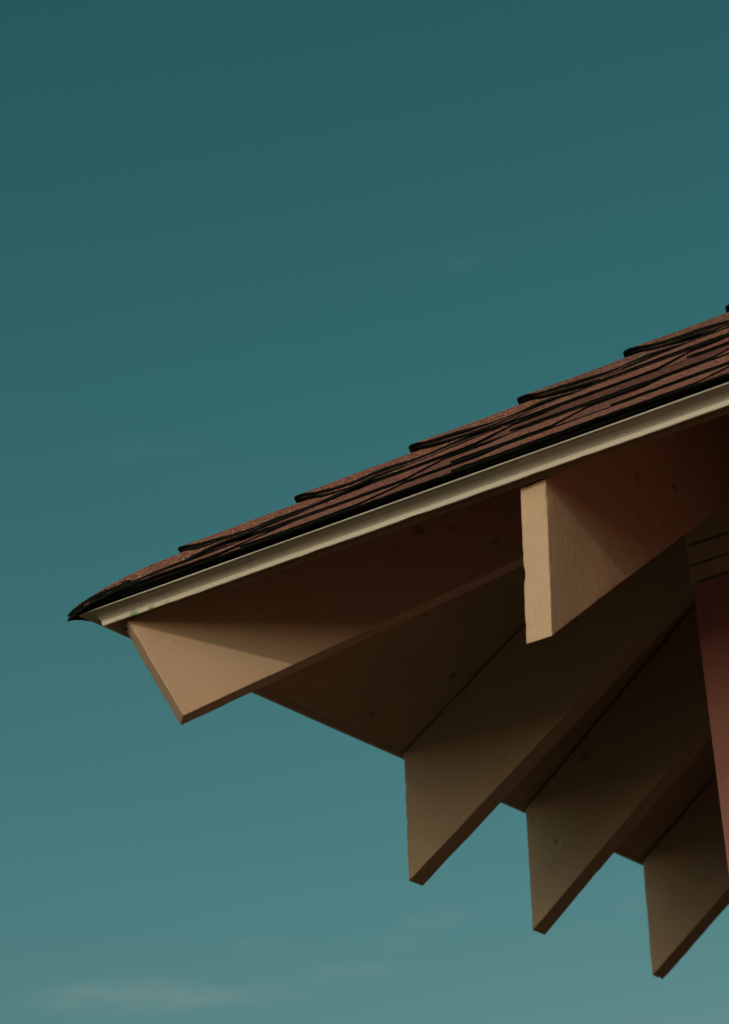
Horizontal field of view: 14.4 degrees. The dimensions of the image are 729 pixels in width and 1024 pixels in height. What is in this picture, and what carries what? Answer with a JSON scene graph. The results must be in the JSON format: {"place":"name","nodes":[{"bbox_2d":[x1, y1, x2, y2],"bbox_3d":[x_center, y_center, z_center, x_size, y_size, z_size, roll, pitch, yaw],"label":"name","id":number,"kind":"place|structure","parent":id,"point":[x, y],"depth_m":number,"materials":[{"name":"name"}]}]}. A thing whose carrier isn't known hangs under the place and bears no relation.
{"place":"outdoors","nodes":[
{"label":"outdoors","id":0,"kind":"place"},
{"bbox_2d":[0,0,728,1023],"label":"sky","id":1,"kind":"structure","parent":0,"point":[256,255],"materials":[{"name":"teal"}]},
{"bbox_2d":[67,304,728,978],"bbox_3d":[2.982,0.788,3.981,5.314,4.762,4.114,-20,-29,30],"label":"wooden building","id":2,"kind":"structure","parent":0,"point":[523,606],"depth_m":4.27,"materials":[{"name":"brown paint"}]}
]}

